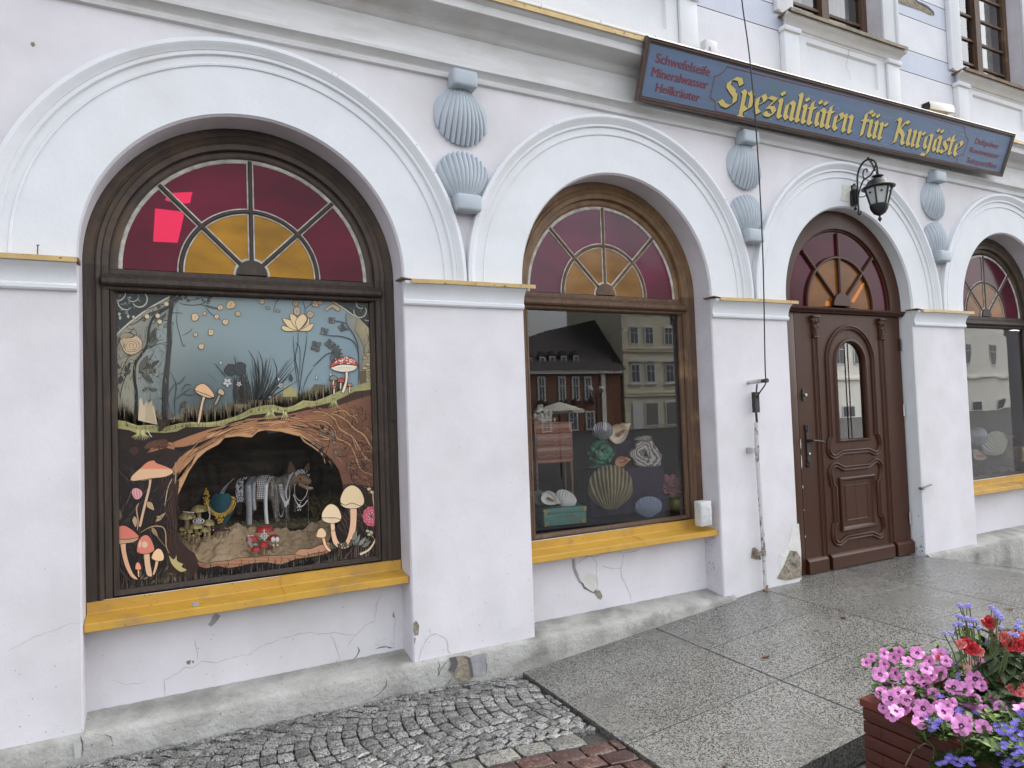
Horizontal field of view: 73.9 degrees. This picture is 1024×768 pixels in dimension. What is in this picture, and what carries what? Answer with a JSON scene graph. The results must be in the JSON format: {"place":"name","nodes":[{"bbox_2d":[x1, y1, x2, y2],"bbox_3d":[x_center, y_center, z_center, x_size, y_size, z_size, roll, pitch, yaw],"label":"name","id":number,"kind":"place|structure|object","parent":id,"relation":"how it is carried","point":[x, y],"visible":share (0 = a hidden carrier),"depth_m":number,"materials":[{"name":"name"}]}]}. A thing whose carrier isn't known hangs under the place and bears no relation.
{"place":"outdoors","nodes":[
{"label":"outdoors","id":0,"kind":"place"},
{"bbox_2d":[158,419,394,533],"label":"den backdrop","id":1,"kind":"structure","parent":0,"point":[220,466],"depth_m":4.40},
{"bbox_2d":[65,676,651,767],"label":"cobbled pavement","id":2,"kind":"structure","parent":0,"point":[509,722],"depth_m":3.29,"materials":[{"name":"grey stone"}]},
{"bbox_2d":[104,678,865,767],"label":"ground","id":3,"kind":"structure","parent":0,"point":[598,737],"depth_m":3.37,"materials":[{"name":"grey stone"}]},
{"bbox_2d":[0,0,1023,767],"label":"shop building","id":4,"kind":"structure","parent":3,"relation":"on","point":[592,264],"depth_m":4.19,"materials":[{"name":"grey paint"}]},
{"bbox_2d":[82,129,408,632],"bbox_3d":[-1.399,-0.123,3.718,1.606,2.592,0.220,-1,-2,-27],"label":"window","id":5,"kind":"structure","parent":4,"relation":"in","point":[238,203],"depth_m":3.73,"materials":[{"name":"brown wood"}]},
{"bbox_2d":[113,293,379,597],"bbox_3d":[-1.413,0.339,3.788,1.475,1.820,0.013,-1,-2,-27],"label":"forest panel","id":6,"kind":"object","parent":4,"relation":"attached to","point":[205,373],"visible":0.97,"depth_m":3.73,"materials":[{"name":"multicoloured paper"}]},
{"bbox_2d":[177,520,330,562],"bbox_3d":[-1.457,0.920,3.941,0.901,0.220,0.298,-1,-2,-27],"label":"crumpled paper","id":7,"kind":"object","parent":4,"relation":"in","point":[231,543],"visible":0.52,"depth_m":3.95,"materials":[{"name":"beige paper"}]},
{"bbox_2d":[178,512,195,530],"bbox_3d":[-1.814,0.768,3.798,0.094,0.103,0.093,-1,-2,-27],"label":"mushroom","id":8,"kind":"object","parent":7,"relation":"on","point":[185,517],"visible":0.91,"depth_m":3.78,"materials":[{"name":"beige food"}]},
{"bbox_2d":[189,523,203,540],"bbox_3d":[-1.753,0.820,3.782,0.077,0.100,0.076,-1,-2,-27],"label":"mushroom","id":9,"kind":"object","parent":7,"relation":"on","point":[195,526],"visible":0.99,"depth_m":3.77,"materials":[{"name":"beige food"}]},
{"bbox_2d":[193,518,204,523],"bbox_3d":[-1.736,0.759,3.772,0.066,0.034,0.007,-2,-2,0],"label":"flower brooch","id":10,"kind":"object","parent":9,"relation":"on","point":[199,520],"visible":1,"depth_m":3.77,"materials":[{"name":"silver metal"}]},
{"bbox_2d":[190,505,206,522],"bbox_3d":[-1.773,0.738,3.855,0.088,0.107,0.088,-1,-2,-27],"label":"mushroom","id":11,"kind":"object","parent":7,"relation":"on","point":[198,509],"visible":0.96,"depth_m":3.83,"materials":[{"name":"beige food"}]},
{"bbox_2d":[200,528,208,535],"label":"mushroom","id":12,"kind":"object","parent":7,"relation":"on","point":[204,530],"visible":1,"depth_m":3.76,"materials":[{"name":"beige food"}]},
{"bbox_2d":[202,519,214,537],"bbox_3d":[-1.707,0.812,3.829,0.068,0.101,0.067,-1,-2,-27],"label":"mushroom","id":13,"kind":"object","parent":7,"relation":"on","point":[208,523],"visible":0.92,"depth_m":3.82,"materials":[{"name":"beige food"}]},
{"bbox_2d":[204,493,235,531],"bbox_3d":[-1.676,0.742,3.926,0.187,0.217,0.056,-2,-2,-5],"label":"necklace bust","id":14,"kind":"object","parent":7,"relation":"on","point":[221,507],"visible":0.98,"depth_m":3.92,"materials":[{"name":"teal fabric"}]},
{"bbox_2d":[245,535,257,548],"bbox_3d":[-1.469,0.890,3.846,0.068,0.079,0.067,-1,-2,-27],"label":"mushroom","id":15,"kind":"object","parent":7,"relation":"on","point":[254,538],"visible":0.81,"depth_m":3.83,"materials":[{"name":"red"}]},
{"bbox_2d":[250,546,260,555],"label":"mushroom","id":16,"kind":"object","parent":7,"relation":"on","point":[256,549],"visible":0.96,"depth_m":3.81,"materials":[{"name":"red"}]},
{"bbox_2d":[259,541,268,554],"bbox_3d":[-1.408,0.931,3.863,0.058,0.077,0.057,-1,-2,-27],"label":"mushroom","id":17,"kind":"object","parent":7,"relation":"on","point":[263,545],"visible":0.98,"depth_m":3.85,"materials":[{"name":"red"}]},
{"bbox_2d":[255,525,273,541],"bbox_3d":[-1.422,0.866,3.916,0.103,0.107,0.103,-1,-2,-27],"label":"mushroom","id":18,"kind":"object","parent":7,"relation":"on","point":[266,528],"visible":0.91,"depth_m":3.89,"materials":[{"name":"red"}]},
{"bbox_2d":[261,530,268,540],"bbox_3d":[-1.401,0.854,3.849,0.053,0.064,0.012,-2,-2,3],"label":"pearl cross","id":19,"kind":"object","parent":18,"relation":"attached to","point":[264,535],"visible":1,"depth_m":3.85,"materials":[{"name":"white"}]},
{"bbox_2d":[267,534,279,551],"bbox_3d":[-1.374,0.918,3.927,0.072,0.101,0.072,-1,-2,-27],"label":"mushroom","id":20,"kind":"object","parent":7,"relation":"on","point":[273,542],"visible":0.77,"depth_m":3.92,"materials":[{"name":"red"}]},
{"bbox_2d":[308,497,324,520],"bbox_3d":[-1.208,0.773,4.234,0.117,0.153,0.038,-2,-2,-12],"label":"golden sprig","id":21,"kind":"object","parent":7,"relation":"on","point":[316,514],"visible":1,"depth_m":4.23,"materials":[{"name":"gold metal"}]},
{"bbox_2d":[313,491,333,507],"bbox_3d":[-1.177,0.751,4.247,0.131,0.171,0.043,-2,-2,-3],"label":"golden sprig","id":22,"kind":"object","parent":7,"relation":"on","point":[327,501],"visible":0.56,"depth_m":4.25,"materials":[{"name":"gold metal"}]},
{"bbox_2d":[325,493,339,506],"bbox_3d":[-1.123,0.752,4.279,0.103,0.141,0.044,-2,-2,5],"label":"golden sprig","id":23,"kind":"object","parent":7,"relation":"on","point":[332,501],"visible":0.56,"depth_m":4.28,"materials":[{"name":"gold metal"}]},
{"bbox_2d":[206,517,321,532],"bbox_3d":[-1.514,0.867,4.192,0.691,0.106,0.071,-1,-2,-27],"label":"mossy log","id":24,"kind":"object","parent":4,"relation":"on","point":[296,524],"visible":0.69,"depth_m":4.21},
{"bbox_2d":[200,491,212,526],"bbox_3d":[-1.800,0.735,4.009,0.073,0.219,0.054,-1,-2,-27],"label":"black bust","id":25,"kind":"object","parent":24,"relation":"on","point":[204,515],"visible":0.36,"depth_m":3.99,"materials":[{"name":"black"}]},
{"bbox_2d":[203,488,209,503],"bbox_3d":[-1.770,0.651,3.947,0.043,0.100,0.012,-2,-2,0],"label":"gold brooch","id":26,"kind":"object","parent":25,"relation":"attached to","point":[206,492],"visible":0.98,"depth_m":3.94,"materials":[{"name":"gold metal"}]},
{"bbox_2d":[236,461,313,522],"bbox_3d":[-1.469,0.671,4.223,0.515,0.370,0.194,-2,-2,-4],"label":"stuffed animal","id":27,"kind":"object","parent":24,"relation":"on","point":[302,480],"visible":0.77,"depth_m":4.16},
{"bbox_2d":[235,477,246,501],"bbox_3d":[-1.656,0.647,4.169,0.051,0.147,0.089,-2,-2,-3],"label":"glitter band","id":28,"kind":"object","parent":27,"relation":"attached to","point":[238,490],"visible":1,"depth_m":4.13,"materials":[{"name":"silver metal"}]},
{"bbox_2d":[245,476,255,524],"bbox_3d":[-1.600,0.713,4.174,0.038,0.283,0.098,-2,-2,-2],"label":"silver band","id":29,"kind":"object","parent":27,"relation":"hanging from","point":[249,501],"visible":1,"depth_m":4.13,"materials":[{"name":"silver metal"}]},
{"bbox_2d":[252,476,260,509],"bbox_3d":[-1.563,0.667,4.176,0.029,0.197,0.099,-2,-2,6],"label":"silver band","id":30,"kind":"object","parent":27,"relation":"hanging from","point":[253,494],"visible":1,"depth_m":4.13,"materials":[{"name":"silver metal"}]},
{"bbox_2d":[257,475,269,498],"bbox_3d":[-1.520,0.631,4.171,0.063,0.135,0.080,-2,-2,-1],"label":"pearl lace","id":31,"kind":"object","parent":27,"relation":"hanging from","point":[259,494],"visible":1,"depth_m":4.13,"materials":[{"name":"white"}]},
{"bbox_2d":[264,476,273,523],"bbox_3d":[-1.485,0.708,4.171,0.030,0.278,0.106,-2,-2,7],"label":"silver band","id":32,"kind":"object","parent":27,"relation":"hanging from","point":[265,500],"visible":1,"depth_m":4.12,"materials":[{"name":"white"}]},
{"bbox_2d":[270,477,275,495],"bbox_3d":[-1.461,0.628,4.177,0.024,0.111,0.098,-2,-2,-5],"label":"silver band","id":33,"kind":"object","parent":27,"relation":"hanging from","point":[272,486],"visible":1,"depth_m":4.13,"materials":[{"name":"metal"}]},
{"bbox_2d":[279,472,293,506],"bbox_3d":[-1.371,0.642,4.141,0.083,0.211,0.037,-2,-2,0],"label":"bead collar","id":34,"kind":"object","parent":27,"relation":"attached to","point":[286,503],"visible":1,"depth_m":4.12,"materials":[{"name":"silver metal"}]},
{"bbox_2d":[293,491,307,510],"bbox_3d":[-1.281,0.687,4.137,0.089,0.164,0.036,-2,-2,4],"label":"pearl necklace","id":35,"kind":"object","parent":27,"relation":"hanging from","point":[299,506],"visible":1,"depth_m":4.12,"materials":[{"name":"white"}]},
{"bbox_2d":[295,469,309,475],"bbox_3d":[-1.284,0.542,4.155,0.092,0.050,0.033,-2,-2,0],"label":"tiara","id":36,"kind":"object","parent":27,"relation":"on","point":[296,473],"visible":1,"depth_m":4.15,"materials":[{"name":"silver metal"}]},
{"bbox_2d":[433,68,486,146],"bbox_3d":[-0.296,-1.684,4.163,0.360,0.446,0.105,-1,-2,-27],"label":"shell ornament","id":37,"kind":"object","parent":4,"relation":"attached to","point":[460,117],"visible":1,"depth_m":4.14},
{"bbox_2d":[436,151,487,214],"bbox_3d":[-0.281,-1.236,4.147,0.352,0.388,0.105,-1,-2,-27],"label":"shell ornament","id":38,"kind":"object","parent":4,"relation":"attached to","point":[463,176],"visible":0.97,"depth_m":4.12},
{"bbox_2d":[592,422,612,439],"bbox_3d":[0.700,0.360,5.243,0.159,0.143,0.041,-2,-2,0],"label":"scallop shell","id":39,"kind":"object","parent":4,"relation":"attached to","point":[602,430],"visible":0.98,"depth_m":5.24,"materials":[{"name":"grey"}]},
{"bbox_2d":[535,509,683,533],"bbox_3d":[0.519,1.024,5.320,1.420,0.021,0.950,-1,-2,-27],"label":"velvet floor cloth","id":40,"kind":"object","parent":4,"relation":"on","point":[610,519],"visible":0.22,"depth_m":5.04,"materials":[{"name":"black fabric"}]},
{"bbox_2d":[532,421,572,493],"bbox_3d":[0.292,0.576,5.040,0.302,0.586,0.193,-1,-2,-14],"label":"chest of drawers","id":41,"kind":"object","parent":40,"relation":"on","point":[552,442],"visible":0.96,"depth_m":4.96,"materials":[{"name":"brown wood"}]},
{"bbox_2d":[532,404,555,422],"bbox_3d":[0.230,0.223,4.994,0.155,0.152,0.106,-1,-2,-27],"label":"spiny shell","id":42,"kind":"object","parent":41,"relation":"on","point":[545,416],"visible":0.99,"depth_m":4.97},
{"bbox_2d":[537,504,586,526],"bbox_3d":[0.350,0.922,4.792,0.332,0.118,0.135,-1,-2,-20],"label":"jewel casket","id":43,"kind":"object","parent":40,"relation":"on","point":[557,515],"visible":1,"depth_m":4.74,"materials":[{"name":"teal wood"}]},
{"bbox_2d":[534,490,542,504],"bbox_3d":[0.187,0.789,4.741,0.103,0.101,0.028,-1,-2,-27],"label":"green plate","id":44,"kind":"object","parent":43,"relation":"on","point":[537,497],"visible":0.82,"depth_m":4.74,"materials":[{"name":"grey ceramic"}]},
{"bbox_2d":[541,491,560,504],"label":"conch shell","id":45,"kind":"object","parent":43,"relation":"on","point":[549,497],"visible":1,"depth_m":4.72},
{"bbox_2d":[555,489,576,505],"bbox_3d":[0.380,0.811,4.812,0.156,0.132,0.044,-2,-2,0],"label":"scallop shell","id":46,"kind":"object","parent":43,"relation":"on","point":[566,498],"visible":0.86,"depth_m":4.80},
{"bbox_2d":[576,465,669,516],"bbox_3d":[0.846,0.807,5.237,0.702,0.340,0.243,-1,-2,-20],"label":"draped pedestal","id":47,"kind":"object","parent":40,"relation":"on","point":[648,481],"visible":0.62,"depth_m":5.17,"materials":[{"name":"fabric"}]},
{"bbox_2d":[587,439,613,467],"bbox_3d":[0.660,0.512,5.018,0.191,0.204,0.165,-1,-2,-27],"label":"malachite stone","id":48,"kind":"object","parent":47,"relation":"on","point":[600,453],"visible":1,"depth_m":4.97,"materials":[{"name":"green stone"}]},
{"bbox_2d":[609,440,633,465],"bbox_3d":[0.866,0.554,5.391,0.178,0.208,0.107,-1,-2,-20],"label":"draped step","id":49,"kind":"object","parent":47,"relation":"on","point":[624,447],"visible":0.52,"depth_m":5.35,"materials":[{"name":"fabric"}]},
{"bbox_2d":[609,423,630,443],"bbox_3d":[0.842,0.383,5.323,0.183,0.158,0.138,-2,-2,0],"label":"conch shell","id":50,"kind":"object","parent":49,"relation":"on","point":[620,433],"visible":0.92,"depth_m":5.27,"materials":[{"name":"beige"}]},
{"bbox_2d":[614,456,630,466],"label":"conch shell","id":51,"kind":"object","parent":47,"relation":"on","point":[621,461],"visible":0.97,"depth_m":5.09,"materials":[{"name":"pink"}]},
{"bbox_2d":[628,440,661,466],"bbox_3d":[1.019,0.536,5.256,0.257,0.208,0.114,-2,-2,0],"label":"agate geode","id":52,"kind":"object","parent":47,"relation":"on","point":[641,453],"visible":0.99,"depth_m":5.20,"materials":[{"name":"grey stone"}]},
{"bbox_2d":[634,435,652,441],"bbox_3d":[1.034,0.435,5.367,0.178,0.061,0.092,-1,-2,-27],"label":"rock crystal","id":53,"kind":"object","parent":52,"relation":"on","point":[643,438],"visible":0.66,"depth_m":5.33},
{"bbox_2d":[634,496,661,516],"bbox_3d":[1.023,0.920,5.101,0.208,0.163,0.057,-2,-2,0],"label":"scallop shell","id":54,"kind":"object","parent":40,"relation":"on","point":[648,506],"visible":1,"depth_m":5.09,"materials":[{"name":"blue metal"}]},
{"bbox_2d":[668,494,682,511],"bbox_3d":[1.276,0.927,5.300,0.145,0.133,0.145,-1,-2,-27],"label":"ball vase","id":55,"kind":"object","parent":40,"relation":"on","point":[676,503],"visible":0.77,"depth_m":5.25,"materials":[{"name":"green glass"}]},
{"bbox_2d":[663,474,681,495],"bbox_3d":[1.229,0.777,5.245,0.184,0.158,0.144,-1,-2,-27],"label":"succulent","id":56,"kind":"object","parent":55,"relation":"in","point":[673,486],"visible":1,"depth_m":5.25,"materials":[{"name":"pink plant"}]},
{"bbox_2d":[588,465,632,509],"bbox_3d":[0.718,0.751,4.955,0.331,0.328,0.098,-2,-2,0],"label":"scallop shell","id":57,"kind":"object","parent":4,"relation":"in","point":[610,487],"visible":1,"depth_m":4.94,"materials":[{"name":"brown metal"}]},
{"bbox_2d":[526,0,699,48],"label":"wall","id":58,"kind":"structure","parent":4,"relation":"in","point":[672,20],"depth_m":4.92,"materials":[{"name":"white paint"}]},
{"bbox_2d":[522,182,717,563],"bbox_3d":[0.730,-0.155,4.819,1.588,2.591,0.220,-1,-2,-27],"label":"window","id":59,"kind":"structure","parent":4,"relation":"in","point":[595,239],"depth_m":4.92,"materials":[{"name":"brown wood"}]},
{"bbox_2d":[694,500,711,526],"bbox_3d":[1.406,0.950,5.008,0.104,0.180,0.074,-1,-2,-27],"label":"white box","id":60,"kind":"object","parent":4,"relation":"on","point":[703,512],"visible":1,"depth_m":4.98,"materials":[{"name":"plastic"}]},
{"bbox_2d":[700,39,717,53],"bbox_3d":[1.457,-2.473,5.035,0.116,0.115,0.062,-1,-2,-27],"label":"junction box","id":61,"kind":"object","parent":4,"relation":"attached to","point":[709,45],"visible":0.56,"depth_m":5.01,"materials":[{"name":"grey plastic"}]},
{"bbox_2d":[726,129,760,189],"bbox_3d":[1.826,-1.729,5.261,0.360,0.446,0.105,-1,-2,-27],"label":"shell ornament","id":62,"kind":"object","parent":4,"relation":"attached to","point":[742,162],"visible":0.94,"depth_m":5.23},
{"bbox_2d":[730,194,763,244],"bbox_3d":[1.842,-1.277,5.244,0.352,0.388,0.105,-1,-2,-27],"label":"shell ornament","id":63,"kind":"object","parent":4,"relation":"attached to","point":[745,209],"visible":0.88,"depth_m":5.21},
{"bbox_2d":[746,422,768,591],"bbox_3d":[1.856,0.941,5.149,0.121,1.301,0.057,-1,-2,-16],"label":"lightning rod pipe","id":64,"kind":"object","parent":4,"relation":"attached to","point":[756,451],"visible":0.96,"depth_m":5.14,"materials":[{"name":"silver metal"}]},
{"bbox_2d":[751,384,759,421],"bbox_3d":[1.855,0.151,5.176,0.051,0.301,0.033,-1,-2,-27],"label":"cable coupling","id":65,"kind":"object","parent":64,"relation":"attached to","point":[755,405],"visible":1,"depth_m":5.17,"materials":[{"name":"black metal"}]},
{"bbox_2d":[747,378,768,383],"bbox_3d":[1.852,-0.020,5.135,0.036,0.038,0.186,-1,-2,-27],"label":"wire standoff","id":66,"kind":"object","parent":4,"relation":"attached to","point":[756,381],"visible":1,"depth_m":5.12,"materials":[{"name":"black metal"}]},
{"bbox_2d":[741,0,765,397],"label":"lightning conductor cable","id":67,"kind":"object","parent":66,"relation":"attached to","point":[760,197],"visible":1,"depth_m":5.03,"materials":[{"name":"black metal"}]},
{"bbox_2d":[634,35,1015,176],"bbox_3d":[2.880,-2.202,5.674,4.513,0.436,0.181,-1,-2,-27],"label":"shop sign","id":68,"kind":"object","parent":4,"relation":"attached to","point":[676,76],"visible":1,"depth_m":5.39,"materials":[{"name":"blue"}]},
{"bbox_2d":[773,0,908,102],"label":"upper window","id":69,"kind":"structure","parent":4,"relation":"in","point":[818,42],"depth_m":5.93,"materials":[{"name":"white paint"}]},
{"bbox_2d":[841,184,850,201],"bbox_3d":[2.860,-1.639,5.831,0.132,0.146,0.020,-1,-2,-27],"label":"paper scrap","id":70,"kind":"object","parent":4,"relation":"attached to","point":[846,193],"visible":1,"depth_m":5.84,"materials":[{"name":"white paper"}]},
{"bbox_2d":[786,211,914,574],"bbox_3d":[2.858,0.029,6.059,1.701,3.054,0.461,-1,-2,-27],"label":"door","id":71,"kind":"structure","parent":4,"relation":"in","point":[852,495],"depth_m":5.89,"materials":[{"name":"brown paint"}]},
{"bbox_2d":[850,157,895,221],"bbox_3d":[3.025,-1.631,5.719,0.260,0.576,0.368,-1,-2,-27],"label":"wall lantern","id":72,"kind":"object","parent":4,"relation":"attached to","point":[877,189],"depth_m":5.64,"materials":[{"name":"black metal"}]},
{"bbox_2d":[919,484,931,489],"bbox_3d":[3.732,0.927,6.146,0.124,0.046,0.044,-1,-2,-16],"label":"door stay","id":73,"kind":"object","parent":4,"relation":"attached to","point":[922,488],"depth_m":6.13,"materials":[{"name":"silver metal"}]},
{"bbox_2d":[920,170,946,219],"bbox_3d":[3.985,-1.764,6.378,0.360,0.446,0.105,-1,-2,-27],"label":"shell ornament","id":74,"kind":"object","parent":4,"relation":"attached to","point":[932,199],"visible":1,"depth_m":6.34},
{"bbox_2d":[924,222,950,263],"bbox_3d":[4.000,-1.330,6.361,0.352,0.388,0.105,-1,-2,-27],"label":"shell ornament","id":75,"kind":"object","parent":4,"relation":"attached to","point":[935,234],"visible":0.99,"depth_m":6.32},
{"bbox_2d":[921,101,954,114],"bbox_3d":[3.913,-2.517,6.250,0.458,0.147,0.088,-1,-3,-32],"label":"security camera","id":76,"kind":"object","parent":4,"relation":"attached to","point":[943,108],"visible":0.75,"depth_m":6.20,"materials":[{"name":"grey plastic"}]},
{"bbox_2d":[970,427,987,445],"bbox_3d":[4.949,0.557,7.211,0.204,0.196,0.044,-2,-2,0],"label":"scallop shell","id":77,"kind":"object","parent":4,"relation":"in","point":[979,436],"visible":0.94,"depth_m":7.21,"materials":[{"name":"grey"}]},
{"bbox_2d":[971,450,986,459],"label":"conch shell","id":78,"kind":"object","parent":4,"relation":"attached to","point":[978,455],"visible":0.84,"depth_m":7.09,"materials":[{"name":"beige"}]},
{"bbox_2d":[944,0,1023,141],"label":"upper window","id":79,"kind":"structure","parent":4,"relation":"in","point":[980,97],"depth_m":7.06,"materials":[{"name":"white paint"}]},
{"bbox_2d":[963,238,1023,495],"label":"window","id":80,"kind":"structure","parent":4,"relation":"in","point":[994,281],"depth_m":7.18,"materials":[{"name":"brown wood"}]},
{"bbox_2d":[981,431,1007,455],"bbox_3d":[5.384,0.659,7.571,0.304,0.276,0.058,-2,-2,0],"label":"scallop shell","id":81,"kind":"object","parent":4,"relation":"in","point":[995,443],"visible":0.95,"depth_m":7.57,"materials":[{"name":"beige"}]},
{"bbox_2d":[972,465,1023,475],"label":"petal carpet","id":82,"kind":"object","parent":4,"relation":"on","point":[981,470],"visible":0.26,"depth_m":7.47,"materials":[{"name":"grey fabric"}]},
{"bbox_2d":[1002,446,1023,461],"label":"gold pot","id":83,"kind":"object","parent":4,"relation":"in","point":[1013,454],"visible":0.9,"depth_m":7.57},
{"bbox_2d":[1006,435,1015,438],"bbox_3d":[5.552,0.592,7.636,0.172,0.045,0.162,-1,-2,-27],"label":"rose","id":84,"kind":"object","parent":83,"relation":"in","point":[1010,437],"visible":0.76,"depth_m":7.59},
{"bbox_2d":[523,554,1023,767],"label":"granite pavement","id":85,"kind":"structure","parent":0,"point":[712,688],"depth_m":3.98,"materials":[{"name":"grey stone"}]},
{"bbox_2d":[859,660,1023,767],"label":"flower box","id":86,"kind":"object","parent":85,"relation":"on","point":[888,744],"visible":0.32,"depth_m":2.58,"materials":[{"name":"red wood"}]},
{"bbox_2d":[852,640,1023,735],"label":"petunia","id":87,"kind":"object","parent":86,"relation":"in","point":[898,701],"visible":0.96,"depth_m":2.53,"materials":[{"name":"pink plant"}]},
{"bbox_2d":[905,694,1023,767],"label":"fan flower","id":88,"kind":"object","parent":86,"relation":"in","point":[1001,745],"visible":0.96,"depth_m":2.25,"materials":[{"name":"blue plant"}]},
{"bbox_2d":[935,615,1023,705],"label":"impatiens","id":89,"kind":"object","parent":86,"relation":"in","point":[1012,676],"visible":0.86,"depth_m":2.56,"materials":[{"name":"red plant"}]},
{"bbox_2d":[939,603,1023,707],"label":"ageratum","id":90,"kind":"object","parent":86,"relation":"in","point":[955,672],"visible":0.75,"depth_m":2.59,"materials":[{"name":"blue"}]}
]}

